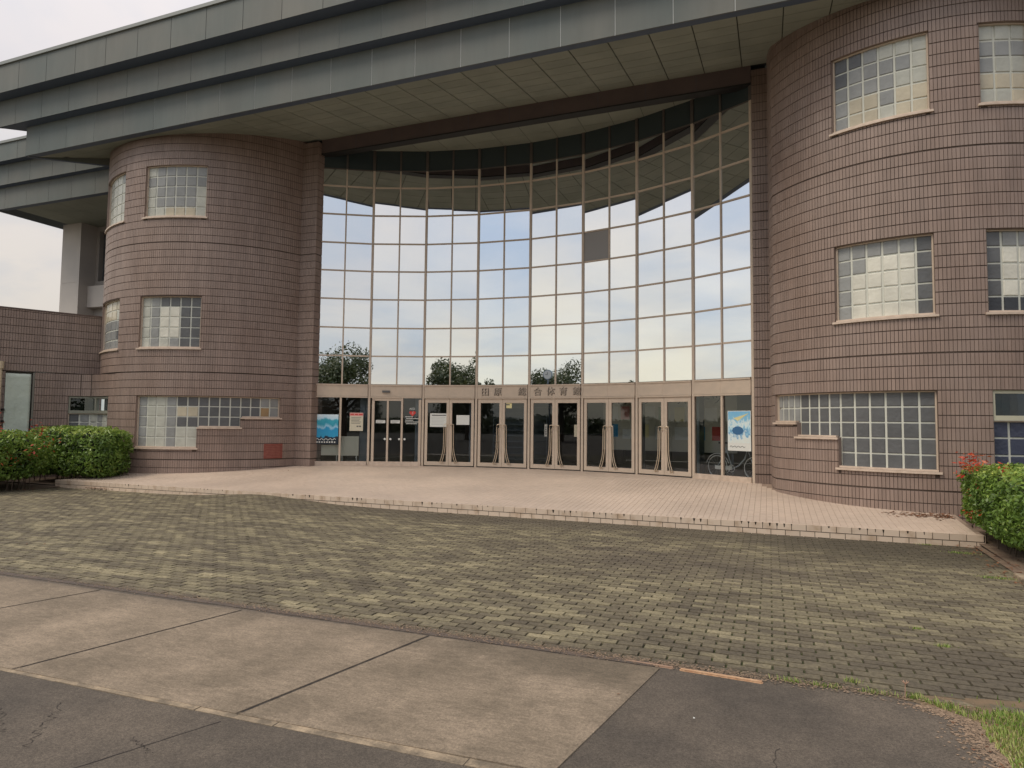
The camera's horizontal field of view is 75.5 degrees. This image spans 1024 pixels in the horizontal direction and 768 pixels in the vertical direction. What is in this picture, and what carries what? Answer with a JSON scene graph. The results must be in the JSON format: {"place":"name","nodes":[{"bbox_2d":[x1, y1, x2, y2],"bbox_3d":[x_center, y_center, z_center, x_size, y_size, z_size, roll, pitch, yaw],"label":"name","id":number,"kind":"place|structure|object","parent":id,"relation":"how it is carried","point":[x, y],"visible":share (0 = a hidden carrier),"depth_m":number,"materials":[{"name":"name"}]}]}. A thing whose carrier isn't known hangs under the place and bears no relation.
{"place":"outdoors","nodes":[
{"label":"outdoors","id":0,"kind":"place"},
{"bbox_2d":[0,476,86,490],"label":"planting soil","id":1,"kind":"structure","parent":0,"point":[49,480],"depth_m":18.92,"materials":[{"name":"brown soil"}]},
{"bbox_2d":[0,422,60,490],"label":"hedge","id":2,"kind":"object","parent":1,"relation":"on","point":[20,451],"visible":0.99,"depth_m":17.14,"materials":[{"name":"green plant"}]},
{"bbox_2d":[30,425,133,483],"bbox_3d":[-12.589,2.064,19.233,3.394,1.776,1.585,-1,-4,21],"label":"hedge","id":3,"kind":"object","parent":1,"relation":"on","point":[88,451],"visible":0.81,"depth_m":18.54,"materials":[{"name":"green plant"}]},
{"bbox_2d":[0,0,212,372],"label":"sky","id":4,"kind":"structure","parent":0,"point":[30,251],"materials":[{"name":"white"}]},
{"bbox_2d":[0,576,659,767],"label":"concrete apron","id":5,"kind":"object","parent":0,"point":[513,707],"visible":0.8,"depth_m":4.62,"materials":[{"name":"grey concrete"}]},
{"bbox_2d":[2,590,428,713],"bbox_3d":[-6.323,2.072,6.614,11.390,0.001,1.877,-1,-4,21],"label":"joint grime","id":6,"kind":"object","parent":5,"relation":"on","point":[220,615],"visible":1,"depth_m":4.91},
{"bbox_2d":[0,574,1004,767],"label":"asphalt","id":7,"kind":"structure","parent":0,"point":[651,722],"depth_m":3.73,"materials":[{"name":"grey asphalt"}]},
{"bbox_2d":[0,667,514,767],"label":"gutter strip","id":8,"kind":"object","parent":7,"relation":"on","point":[473,763],"visible":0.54,"depth_m":3.76,"materials":[{"name":"concrete"}]},
{"bbox_2d":[0,571,654,666],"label":"kerb edging","id":9,"kind":"object","parent":7,"relation":"on","point":[461,637],"visible":0.39,"depth_m":5.82,"materials":[{"name":"grey concrete"}]},
{"bbox_2d":[0,700,780,767],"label":"asphalt cracks","id":10,"kind":"object","parent":7,"relation":"on","point":[158,741],"visible":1,"depth_m":3.60,"materials":[{"name":"black asphalt"}]},
{"bbox_2d":[1,570,1021,767],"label":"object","id":11,"kind":"object","parent":7,"relation":"on","point":[976,726],"visible":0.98,"depth_m":4.21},
{"bbox_2d":[626,660,672,668],"bbox_3d":[1.004,2.072,4.845,0.360,0.054,0.040,-1,-4,24],"label":"kerb brick","id":12,"kind":"object","parent":7,"relation":"on","point":[668,667],"visible":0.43,"depth_m":4.82,"materials":[{"name":"ceramic"}]},
{"bbox_2d":[680,668,762,683],"bbox_3d":[1.459,2.064,4.634,0.561,0.056,0.046,-1,-4,24],"label":"kerb brick","id":13,"kind":"object","parent":7,"relation":"on","point":[722,675],"visible":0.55,"depth_m":4.62,"materials":[{"name":"orange ceramic"}]},
{"bbox_2d":[876,693,1023,767],"bbox_3d":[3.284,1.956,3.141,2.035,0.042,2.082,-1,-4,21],"label":"grass","id":14,"kind":"structure","parent":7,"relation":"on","point":[1002,733],"depth_m":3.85,"materials":[{"name":"green plant"}]},
{"bbox_2d":[0,487,1023,712],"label":"forecourt paving","id":15,"kind":"structure","parent":0,"point":[820,609],"depth_m":7.62,"materials":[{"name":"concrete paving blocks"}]},
{"bbox_2d":[769,543,1013,700],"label":"weeds","id":16,"kind":"object","parent":15,"relation":"on","point":[852,680],"visible":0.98,"depth_m":4.53,"materials":[{"name":"green plant"}]},
{"bbox_2d":[1013,573,1023,583],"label":"kerb brick","id":17,"kind":"object","parent":15,"relation":"on","point":[1019,577],"visible":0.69,"depth_m":8.08,"materials":[{"name":"concrete"}]},
{"bbox_2d":[15,470,1023,767],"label":"fallen leaves","id":18,"kind":"object","parent":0,"point":[899,516],"visible":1,"depth_m":10.41,"materials":[{"name":"brown plant"}]},
{"bbox_2d":[55,464,985,547],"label":"entrance platform","id":19,"kind":"structure","parent":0,"point":[669,501],"depth_m":14.74,"materials":[{"name":"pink tile"}]},
{"bbox_2d":[321,445,338,460],"bbox_3d":[-5.904,2.268,21.217,0.680,0.640,0.040,1,-3,-8],"label":"cream cabinet","id":20,"kind":"object","parent":19,"relation":"on","point":[329,449],"visible":0.64,"depth_m":21.21,"materials":[{"name":"metal"}]},
{"bbox_2d":[341,436,358,460],"bbox_3d":[-5.239,2.144,21.319,0.580,0.915,0.040,1,-3,-8],"label":"cream cabinet","id":21,"kind":"object","parent":19,"relation":"on","point":[349,445],"visible":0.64,"depth_m":21.31,"materials":[{"name":"metal"}]},
{"bbox_2d":[125,484,924,534],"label":"moss marks","id":22,"kind":"object","parent":19,"relation":"attached to","point":[624,514],"visible":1,"depth_m":12.15},
{"bbox_2d":[707,442,751,476],"bbox_3d":[5.719,1.927,16.974,1.676,1.073,0.498,-2,-4,37],"label":"bicycle","id":23,"kind":"object","parent":19,"relation":"on","point":[727,466],"visible":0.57,"depth_m":17.17,"materials":[{"name":"metal"}]},
{"bbox_2d":[974,528,1023,573],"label":"planting soil","id":24,"kind":"structure","parent":0,"point":[1003,557],"depth_m":9.77,"materials":[{"name":"brown soil"}]},
{"bbox_2d":[952,448,1023,556],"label":"hedge","id":25,"kind":"object","parent":24,"relation":"on","point":[993,500],"visible":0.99,"depth_m":9.68,"materials":[{"name":"green plant"}]},
{"label":"ground","id":26,"kind":"structure","parent":0,"visible":0},
{"bbox_2d":[0,135,240,413],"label":"hall","id":27,"kind":"structure","parent":26,"relation":"on","point":[70,199],"depth_m":26.80,"materials":[{"name":"grey concrete"}]},
{"bbox_2d":[102,233,105,280],"bbox_3d":[-17.387,-5.620,29.176,1.600,2.220,0.150,-1,-4,21],"label":"window","id":28,"kind":"structure","parent":27,"relation":"in","point":[104,233],"depth_m":29.38,"materials":[{"name":"black glass"}]},
{"bbox_2d":[0,0,1023,528],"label":"sports hall","id":29,"kind":"structure","parent":26,"relation":"on","point":[796,226],"depth_m":18.50,"materials":[{"name":"tile"}]},
{"bbox_2d":[0,361,4,422],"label":"downpipe","id":30,"kind":"object","parent":29,"relation":"attached to","point":[1,368],"visible":1,"depth_m":19.60,"materials":[{"name":"beige plastic"}]},
{"bbox_2d":[3,373,30,431],"bbox_3d":[-14.918,1.198,19.903,0.050,3.030,0.627,-3,-5,43],"label":"door","id":31,"kind":"structure","parent":29,"relation":"hanging from","point":[17,400],"depth_m":19.95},
{"bbox_2d":[68,396,107,427],"bbox_3d":[-13.221,0.962,20.832,1.840,1.137,0.717,-1,-4,21],"label":"window","id":32,"kind":"structure","parent":29,"relation":"in","point":[80,409],"depth_m":20.96,"materials":[{"name":"grey glass"}]},
{"bbox_2d":[99,300,119,354],"bbox_3d":[-12.672,-1.784,20.857,1.948,1.593,0.295,-3,-5,44],"label":"window","id":33,"kind":"structure","parent":29,"relation":"in","point":[111,319],"depth_m":20.74,"materials":[{"name":"grey glass"}]},
{"bbox_2d":[105,173,125,233],"bbox_3d":[-12.622,-5.752,21.084,1.968,1.623,0.298,-3,-5,44],"label":"window","id":34,"kind":"structure","parent":29,"relation":"in","point":[117,192],"depth_m":20.97,"materials":[{"name":"grey glass"}]},
{"bbox_2d":[136,296,201,349],"bbox_3d":[-10.219,-1.822,19.758,2.038,1.593,0.305,0,-3,4],"label":"window","id":35,"kind":"structure","parent":29,"relation":"in","point":[167,322],"depth_m":19.77,"materials":[{"name":"grey glass"}]},
{"bbox_2d":[142,165,207,218],"bbox_3d":[-10.156,-5.790,19.991,2.052,1.623,0.307,0,-3,4],"label":"window","id":36,"kind":"structure","parent":29,"relation":"in","point":[176,191],"depth_m":20.01,"materials":[{"name":"grey glass"}]},
{"bbox_2d":[134,396,281,449],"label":"window","id":37,"kind":"structure","parent":29,"relation":"in","point":[163,422],"depth_m":19.65,"materials":[{"name":"grey glass"}]},
{"bbox_2d":[263,444,282,458],"bbox_3d":[-7.348,2.062,20.354,0.569,0.450,0.040,3,-4,-40],"label":"wall plaque","id":38,"kind":"object","parent":29,"relation":"attached to","point":[272,450],"depth_m":20.33,"materials":[{"name":"red metal"}]},
{"bbox_2d":[316,414,338,443],"bbox_3d":[-5.887,1.435,21.012,0.715,0.940,0.022,1,-3,-8],"label":"blue poster","id":39,"kind":"object","parent":29,"relation":"attached to","point":[327,428],"visible":1,"depth_m":21.02,"materials":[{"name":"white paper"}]},
{"bbox_2d":[349,413,362,430],"bbox_3d":[-4.977,1.208,21.161,0.420,0.580,0.008,1,-3,-8],"label":"red topped notice","id":40,"kind":"object","parent":29,"relation":"attached to","point":[356,421],"visible":1,"depth_m":21.16,"materials":[{"name":"beige paper"}]},
{"bbox_2d":[405,408,417,423],"bbox_3d":[-3.211,1.025,21.222,0.440,0.520,0.002,1,-3,0],"label":"aed sticker","id":41,"kind":"object","parent":29,"relation":"attached to","point":[412,413],"visible":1,"depth_m":21.22,"materials":[{"name":"red paper"}]},
{"bbox_2d":[430,413,446,426],"bbox_3d":[-2.339,1.154,21.131,0.575,0.430,0.006,0,-3,9],"label":"door notice","id":42,"kind":"object","parent":29,"relation":"attached to","point":[437,419],"depth_m":21.13,"materials":[{"name":"white paper"}]},
{"bbox_2d":[424,399,473,466],"bbox_3d":[-2.002,1.550,21.044,1.638,2.162,0.137,0,-3,9],"label":"double door","id":43,"kind":"structure","parent":29,"relation":"in","point":[448,429],"depth_m":21.02,"materials":[{"name":"beige metal"}]},
{"bbox_2d":[456,415,468,424],"bbox_3d":[-1.560,1.143,21.014,0.420,0.305,0.004,0,-3,9],"label":"door notice","id":44,"kind":"object","parent":29,"relation":"attached to","point":[462,419],"depth_m":21.01,"materials":[{"name":"white paper"}]},
{"bbox_2d":[477,399,526,468],"bbox_3d":[-0.314,1.545,20.659,1.638,2.162,0.137,0,-4,17],"label":"double door","id":45,"kind":"structure","parent":29,"relation":"in","point":[501,430],"depth_m":20.64,"materials":[{"name":"beige metal"}]},
{"bbox_2d":[506,403,511,407],"bbox_3d":[-0.091,0.674,20.657,0.180,0.160,0.006,0,-4,17],"label":"yellow sticker","id":46,"kind":"object","parent":29,"relation":"attached to","point":[508,405],"visible":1,"depth_m":20.66,"materials":[{"name":"paper"}]},
{"bbox_2d":[481,387,580,395],"bbox_3d":[0.566,0.225,20.351,3.228,0.259,0.152,-1,-4,21],"label":"facility sign","id":47,"kind":"object","parent":29,"relation":"attached to","point":[524,391],"visible":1,"depth_m":20.32,"materials":[{"name":"black plastic"}]},
{"bbox_2d":[544,424,546,435],"bbox_3d":[1.031,1.415,20.182,0.090,0.370,0.006,-1,-4,25],"label":"paper strip","id":48,"kind":"object","parent":29,"relation":"attached to","point":[545,429],"visible":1,"depth_m":20.18,"materials":[{"name":"white paper"}]},
{"bbox_2d":[529,399,580,470],"bbox_3d":[1.299,1.525,20.033,1.638,2.162,0.137,-1,-4,25],"label":"double door","id":49,"kind":"structure","parent":29,"relation":"in","point":[554,466],"depth_m":20.02,"materials":[{"name":"beige metal"}]},
{"bbox_2d":[574,425,576,436],"bbox_3d":[1.905,1.395,19.767,0.105,0.360,0.004,-1,-4,25],"label":"paper sheet","id":50,"kind":"object","parent":29,"relation":"attached to","point":[575,430],"visible":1,"depth_m":19.77,"materials":[{"name":"beige paper"}]},
{"bbox_2d":[584,398,634,473],"bbox_3d":[2.804,1.491,19.179,1.638,2.162,0.137,-2,-4,34],"label":"double door","id":51,"kind":"structure","parent":29,"relation":"in","point":[609,428],"depth_m":19.16,"materials":[{"name":"beige metal"}]},
{"bbox_2d":[639,397,691,477],"bbox_3d":[4.168,1.443,18.115,1.638,2.162,0.138,-2,-5,42],"label":"double door","id":52,"kind":"structure","parent":29,"relation":"in","point":[664,401],"depth_m":18.09,"materials":[{"name":"beige metal"}]},
{"bbox_2d":[603,395,737,474],"bbox_3d":[4.652,1.421,19.890,4.100,2.400,0.058,-1,-4,31],"label":"display board","id":53,"kind":"object","parent":29,"relation":"in","point":[677,424],"visible":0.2,"depth_m":19.77,"materials":[{"name":"metal"}]},
{"bbox_2d":[728,411,750,450],"bbox_3d":[5.670,1.169,16.520,0.014,1.000,0.645,3,-4,-39],"label":"blue white poster","id":54,"kind":"object","parent":29,"relation":"attached to","point":[739,430],"visible":1,"depth_m":16.51,"materials":[{"name":"paper"}]},
{"bbox_2d":[773,391,942,474],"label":"window","id":55,"kind":"structure","parent":29,"relation":"in","point":[886,431],"depth_m":13.01,"materials":[{"name":"white glass"}]},
{"bbox_2d":[829,32,933,136],"bbox_3d":[7.359,-5.997,13.293,1.862,1.623,0.298,-2,-4,39],"label":"window","id":56,"kind":"structure","parent":29,"relation":"in","point":[887,81],"depth_m":13.25,"materials":[{"name":"white glass"}]},
{"bbox_2d":[832,234,938,324],"bbox_3d":[7.317,-2.044,13.060,1.862,1.603,0.298,-2,-4,39],"label":"window","id":57,"kind":"structure","parent":29,"relation":"in","point":[886,279],"depth_m":13.02,"materials":[{"name":"white glass"}]},
{"bbox_2d":[978,23,1023,105],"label":"window","id":58,"kind":"structure","parent":29,"relation":"in","point":[1001,45],"depth_m":12.53,"materials":[{"name":"grey glass"}]},
{"bbox_2d":[985,229,1023,314],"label":"window","id":59,"kind":"structure","parent":29,"relation":"in","point":[1005,247],"depth_m":12.29,"materials":[{"name":"grey glass"}]},
{"bbox_2d":[993,390,1023,465],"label":"window","id":60,"kind":"structure","parent":29,"relation":"in","point":[1008,405],"depth_m":12.12,"materials":[{"name":"clear glass"}]}
]}

